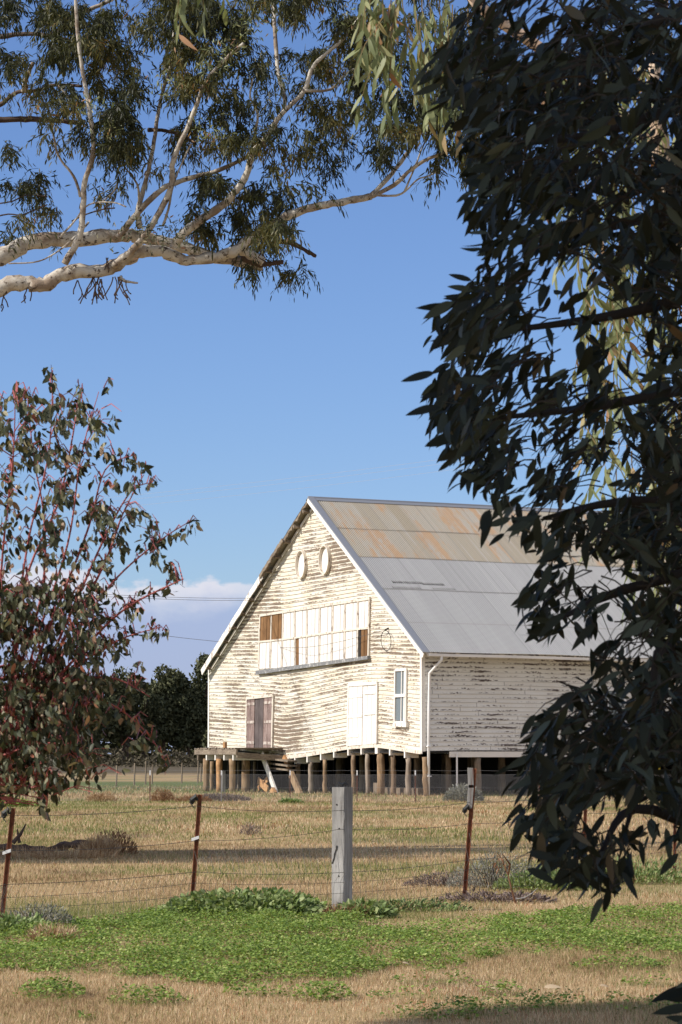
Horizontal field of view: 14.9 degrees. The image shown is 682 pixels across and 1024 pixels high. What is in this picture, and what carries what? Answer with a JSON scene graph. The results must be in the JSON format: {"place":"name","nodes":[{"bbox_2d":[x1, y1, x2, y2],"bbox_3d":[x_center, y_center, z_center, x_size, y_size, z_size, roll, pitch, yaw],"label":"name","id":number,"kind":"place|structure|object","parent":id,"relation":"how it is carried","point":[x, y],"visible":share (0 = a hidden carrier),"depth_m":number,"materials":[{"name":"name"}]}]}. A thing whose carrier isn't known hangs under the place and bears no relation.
{"place":"outdoors","nodes":[
{"label":"outdoors","id":0,"kind":"place"},
{"bbox_2d":[65,592,188,597],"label":"power line","id":1,"kind":"object","parent":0,"point":[150,596],"visible":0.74,"depth_m":108.28,"materials":[{"name":"grey metal"}]},
{"bbox_2d":[82,595,255,600],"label":"power line","id":2,"kind":"object","parent":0,"point":[210,600],"visible":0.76,"depth_m":111.41,"materials":[{"name":"grey metal"}]},
{"bbox_2d":[239,822,261,834],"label":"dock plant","id":3,"kind":"object","parent":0,"point":[250,829],"visible":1,"depth_m":51.63,"materials":[{"name":"brown plant"}]},
{"bbox_2d":[20,433,619,505],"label":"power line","id":4,"kind":"object","parent":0,"point":[270,480],"visible":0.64,"depth_m":211.13,"materials":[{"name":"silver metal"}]},
{"bbox_2d":[10,443,636,516],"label":"power line","id":5,"kind":"object","parent":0,"point":[289,489],"visible":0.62,"depth_m":211.07,"materials":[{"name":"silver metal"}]},
{"bbox_2d":[30,435,638,508],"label":"power line","id":6,"kind":"object","parent":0,"point":[290,482],"visible":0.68,"depth_m":211.11,"materials":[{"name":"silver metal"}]},
{"bbox_2d":[0,758,681,1023],"bbox_3d":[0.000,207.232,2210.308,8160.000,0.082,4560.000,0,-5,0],"label":"ground","id":7,"kind":"structure","parent":0,"point":[159,779],"depth_m":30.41,"materials":[{"name":"beige plant"}]},
{"bbox_2d":[0,696,9,729],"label":"gum tree","id":8,"kind":"object","parent":7,"relation":"on","point":[2,699],"visible":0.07,"depth_m":394.39,"materials":[{"name":"green plant"}]},
{"bbox_2d":[0,679,31,749],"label":"gum tree","id":9,"kind":"object","parent":7,"relation":"on","point":[21,710],"visible":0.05,"depth_m":398.17,"materials":[{"name":"green plant"}]},
{"bbox_2d":[0,795,38,806],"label":"leafy shrub","id":10,"kind":"object","parent":7,"relation":"on","point":[20,804],"visible":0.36,"depth_m":79.36,"materials":[{"name":"green plant"}]},
{"bbox_2d":[0,911,53,936],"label":"leafy shrub","id":11,"kind":"object","parent":7,"relation":"on","point":[7,921],"visible":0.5,"depth_m":23.29,"materials":[{"name":"green plant"}]},
{"bbox_2d":[7,901,77,924],"bbox_3d":[-2.857,3.768,24.357,0.846,0.278,0.776,0,-5,0],"label":"saltbush","id":12,"kind":"object","parent":7,"relation":"on","point":[50,916],"visible":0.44,"depth_m":24.31,"materials":[{"name":"grey plant"}]},
{"bbox_2d":[18,692,73,755],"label":"gum tree","id":13,"kind":"object","parent":7,"relation":"on","point":[52,732],"visible":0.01,"depth_m":401.58,"materials":[{"name":"green plant"}]},
{"bbox_2d":[0,824,95,854],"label":"fallen log","id":14,"kind":"object","parent":7,"relation":"on","point":[65,844],"visible":0.57,"depth_m":41.44,"materials":[{"name":"brown wood"}]},
{"bbox_2d":[24,922,84,940],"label":"dry tussock","id":15,"kind":"object","parent":7,"relation":"on","point":[63,930],"visible":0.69,"depth_m":22.21,"materials":[{"name":"plant"}]},
{"bbox_2d":[0,843,126,859],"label":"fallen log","id":16,"kind":"object","parent":7,"relation":"on","point":[50,854],"visible":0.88,"depth_m":40.26,"materials":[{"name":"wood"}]},
{"bbox_2d":[50,665,104,755],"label":"gum tree","id":17,"kind":"object","parent":7,"relation":"on","point":[96,737],"visible":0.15,"depth_m":404.62,"materials":[{"name":"green plant"}]},
{"bbox_2d":[72,675,124,757],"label":"gum tree","id":18,"kind":"object","parent":7,"relation":"on","point":[112,727],"visible":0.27,"depth_m":407.12,"materials":[{"name":"green plant"}]},
{"bbox_2d":[74,830,124,856],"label":"dry tussock","id":19,"kind":"object","parent":7,"relation":"on","point":[101,842],"visible":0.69,"depth_m":41.09,"materials":[{"name":"plant"}]},
{"bbox_2d":[0,366,202,821],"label":"young gum","id":20,"kind":"object","parent":7,"relation":"on","point":[57,690],"visible":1,"depth_m":11.97,"materials":[{"name":"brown plant"}]},
{"bbox_2d":[85,790,117,801],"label":"tumbleweed","id":21,"kind":"object","parent":7,"relation":"on","point":[98,797],"visible":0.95,"depth_m":87.43,"materials":[{"name":"plant"}]},
{"bbox_2d":[96,827,138,853],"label":"dock plant","id":22,"kind":"object","parent":7,"relation":"on","point":[132,848],"visible":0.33,"depth_m":41.97,"materials":[{"name":"brown plant"}]},
{"bbox_2d":[102,665,145,764],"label":"gum tree","id":23,"kind":"object","parent":7,"relation":"on","point":[134,696],"visible":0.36,"depth_m":410.68,"materials":[{"name":"green plant"}]},
{"bbox_2d":[11,745,239,766],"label":"scrub","id":24,"kind":"object","parent":7,"relation":"on","point":[152,759],"visible":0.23,"depth_m":349.03,"materials":[{"name":"green plant"}]},
{"bbox_2d":[133,763,135,784],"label":"old fence post","id":25,"kind":"object","parent":7,"relation":"on","point":[134,773],"visible":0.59,"depth_m":137.28,"materials":[{"name":"grey wood"}]},
{"bbox_2d":[145,761,146,784],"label":"old fence post","id":26,"kind":"object","parent":7,"relation":"on","point":[145,771],"visible":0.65,"depth_m":140.29,"materials":[{"name":"grey wood"}]},
{"bbox_2d":[133,679,171,764],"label":"gum tree","id":27,"kind":"object","parent":7,"relation":"on","point":[156,706],"visible":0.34,"depth_m":413.55,"materials":[{"name":"green plant"}]},
{"bbox_2d":[150,788,175,801],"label":"tumbleweed","id":28,"kind":"object","parent":7,"relation":"on","point":[163,796],"visible":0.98,"depth_m":87.40,"materials":[{"name":"brown plant"}]},
{"bbox_2d":[140,663,191,758],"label":"gum tree","id":29,"kind":"object","parent":7,"relation":"on","point":[172,678],"visible":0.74,"depth_m":417.22,"materials":[{"name":"green plant"}]},
{"bbox_2d":[181,763,182,780],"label":"old fence post","id":30,"kind":"object","parent":7,"relation":"on","point":[181,771],"visible":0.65,"depth_m":146.26,"materials":[{"name":"grey wood"}]},
{"bbox_2d":[169,674,207,761],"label":"gum tree","id":31,"kind":"object","parent":7,"relation":"on","point":[194,726],"visible":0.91,"depth_m":419.45,"materials":[{"name":"green plant"}]},
{"bbox_2d":[174,794,212,801],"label":"dry tussock","id":32,"kind":"object","parent":7,"relation":"on","point":[185,798],"visible":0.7,"depth_m":86.91,"materials":[{"name":"brown plant"}]},
{"bbox_2d":[197,761,198,782],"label":"old fence post","id":33,"kind":"object","parent":7,"relation":"on","point":[198,772],"visible":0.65,"depth_m":149.23,"materials":[{"name":"grey wood"}]},
{"bbox_2d":[188,653,210,761],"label":"gum tree","id":34,"kind":"object","parent":7,"relation":"on","point":[197,680],"visible":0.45,"depth_m":422.65,"materials":[{"name":"green plant"}]},
{"bbox_2d":[201,705,207,747],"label":"gum tree","id":35,"kind":"object","parent":7,"relation":"on","point":[205,735],"visible":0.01,"depth_m":391.04,"materials":[{"name":"green plant"}]},
{"bbox_2d":[188,792,252,800],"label":"dead bush","id":36,"kind":"object","parent":7,"relation":"on","point":[230,796],"visible":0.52,"depth_m":89.34,"materials":[{"name":"plant"}]},
{"bbox_2d":[2,678,448,763],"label":"distant wood","id":37,"kind":"object","parent":7,"relation":"on","point":[105,744],"visible":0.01,"depth_m":427.77,"materials":[{"name":"green plant"}]},
{"bbox_2d":[154,886,333,919],"bbox_3d":[-0.962,3.924,26.147,1.941,0.365,1.122,0,-5,0],"label":"mallow weed","id":38,"kind":"object","parent":7,"relation":"on","point":[247,896],"visible":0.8,"depth_m":25.95,"materials":[{"name":"green plant"}]},
{"bbox_2d":[194,742,302,792],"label":"timber landing","id":39,"kind":"object","parent":7,"relation":"on","point":[219,755],"visible":0.91,"depth_m":111.44,"materials":[{"name":"brown wood"}]},
{"bbox_2d":[0,0,512,311],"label":"gum tree","id":40,"kind":"object","parent":7,"relation":"on","point":[117,118],"visible":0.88,"depth_m":41.63,"materials":[{"name":"green plant"}]},
{"bbox_2d":[257,777,268,791],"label":"crossed timbers","id":41,"kind":"object","parent":7,"relation":"on","point":[260,782],"visible":0.62,"depth_m":111.06,"materials":[{"name":"brown wood"}]},
{"bbox_2d":[251,893,327,912],"bbox_3d":[-0.575,4.002,26.642,0.993,0.257,0.892,0,-5,0],"label":"mallow weed","id":42,"kind":"object","parent":7,"relation":"on","point":[317,899],"visible":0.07,"depth_m":26.49,"materials":[{"name":"green plant"}]},
{"bbox_2d":[277,797,304,803],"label":"leafy shrub","id":43,"kind":"object","parent":7,"relation":"on","point":[285,800],"visible":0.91,"depth_m":85.33,"materials":[{"name":"green plant"}]},
{"bbox_2d":[13,770,663,801],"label":"netting fence","id":44,"kind":"object","parent":7,"relation":"on","point":[289,795],"visible":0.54,"depth_m":88.02,"materials":[{"name":"metal"}]},
{"bbox_2d":[0,900,681,1019],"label":"clover patch","id":45,"kind":"object","parent":7,"relation":"on","point":[330,951],"visible":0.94,"depth_m":21.23,"materials":[{"name":"green plant"}]},
{"bbox_2d":[0,768,681,919],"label":"paddock fence","id":46,"kind":"object","parent":7,"relation":"on","point":[342,838],"visible":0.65,"depth_m":26.77,"materials":[{"name":"metal"}]},
{"bbox_2d":[318,902,377,917],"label":"dry tussock","id":47,"kind":"object","parent":7,"relation":"on","point":[335,909],"visible":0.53,"depth_m":25.87,"materials":[{"name":"plant"}]},
{"bbox_2d":[333,897,398,917],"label":"mallow weed","id":48,"kind":"object","parent":7,"relation":"on","point":[382,910],"visible":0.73,"depth_m":25.93,"materials":[{"name":"green plant"}]},
{"bbox_2d":[367,896,473,911],"bbox_3d":[0.632,4.089,27.138,1.509,0.174,0.776,0,-5,0],"label":"weed","id":49,"kind":"object","parent":7,"relation":"on","point":[422,904],"visible":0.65,"depth_m":27.07,"materials":[{"name":"green plant"}]},
{"bbox_2d":[174,0,681,662],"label":"gum tree","id":50,"kind":"object","parent":7,"relation":"on","point":[618,336],"visible":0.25,"depth_m":13.89,"materials":[{"name":"green plant"}]},
{"bbox_2d":[201,496,681,795],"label":"woolshed","id":51,"kind":"structure","parent":7,"relation":"on","point":[456,667],"depth_m":107.19,"materials":[{"name":"beige paint"}]},
{"bbox_2d":[44,609,383,647],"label":"service cable","id":52,"kind":"object","parent":51,"relation":"attached to","point":[280,647],"visible":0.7,"depth_m":106.34,"materials":[{"name":"grey metal"}]},
{"bbox_2d":[245,694,273,750],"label":"loading door","id":53,"kind":"structure","parent":51,"relation":"in","point":[259,724],"depth_m":113.70,"materials":[{"name":"paint"}]},
{"bbox_2d":[346,681,377,745],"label":"double door","id":54,"kind":"structure","parent":51,"relation":"in","point":[362,698],"depth_m":105.03,"materials":[{"name":"white paint"}]},
{"bbox_2d":[392,668,408,726],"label":"window","id":55,"kind":"structure","parent":51,"relation":"in","point":[400,678],"depth_m":102.15,"materials":[{"name":"white paint"}]},
{"bbox_2d":[590,688,626,724],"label":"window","id":56,"kind":"structure","parent":51,"relation":"in","point":[611,689],"depth_m":104.55,"materials":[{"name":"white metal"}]},
{"bbox_2d":[402,870,484,886],"bbox_3d":[1.245,4.465,31.727,1.061,0.234,0.883,0,-5,0],"label":"dead bush","id":57,"kind":"object","parent":7,"relation":"on","point":[442,879],"visible":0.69,"depth_m":31.64,"materials":[{"name":"plant"}]},
{"bbox_2d":[442,783,484,800],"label":"saltbush","id":58,"kind":"object","parent":7,"relation":"on","point":[455,795],"visible":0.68,"depth_m":89.24,"materials":[{"name":"grey plant"}]},
{"bbox_2d":[446,850,545,888],"bbox_3d":[1.862,4.281,31.241,1.248,0.504,0.873,0,-5,0],"label":"saltbush","id":59,"kind":"object","parent":7,"relation":"on","point":[501,871],"visible":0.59,"depth_m":31.17,"materials":[{"name":"grey plant"}]},
{"bbox_2d":[439,886,557,903],"bbox_3d":[1.720,4.226,28.740,1.365,0.193,0.906,0,-5,0],"label":"weed","id":60,"kind":"object","parent":7,"relation":"on","point":[485,895],"visible":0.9,"depth_m":28.64,"materials":[{"name":"plant"}]},
{"bbox_2d":[490,853,515,903],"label":"dead stalk","id":61,"kind":"object","parent":7,"relation":"on","point":[509,863],"visible":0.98,"depth_m":28.43,"materials":[{"name":"beige plant"}]},
{"bbox_2d":[401,0,681,1023],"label":"gum tree","id":62,"kind":"object","parent":7,"relation":"on","point":[565,120],"visible":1,"depth_m":7.56,"materials":[{"name":"green plant"}]},
{"bbox_2d":[490,865,593,890],"bbox_3d":[2.411,4.332,30.932,1.287,0.343,0.917,0,-5,0],"label":"leafy shrub","id":63,"kind":"object","parent":7,"relation":"on","point":[532,881],"visible":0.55,"depth_m":30.74,"materials":[{"name":"green plant"}]},
{"bbox_2d":[544,984,561,987],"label":"fallen leaf","id":64,"kind":"object","parent":7,"relation":"on","point":[551,986],"visible":0.97,"depth_m":17.37,"materials":[{"name":"plant"}]},
{"bbox_2d":[552,856,681,884],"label":"leafy shrub","id":65,"kind":"object","parent":7,"relation":"on","point":[641,874],"visible":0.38,"depth_m":32.04,"materials":[{"name":"green plant"}]},
{"bbox_2d":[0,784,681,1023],"bbox_3d":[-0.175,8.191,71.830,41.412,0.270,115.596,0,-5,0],"label":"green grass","id":66,"kind":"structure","parent":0,"point":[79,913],"depth_m":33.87,"materials":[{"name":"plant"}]},
{"bbox_2d":[0,0,681,755],"label":"sky","id":67,"kind":"structure","parent":0,"point":[214,384],"materials":[{"name":"blue"}]}
]}

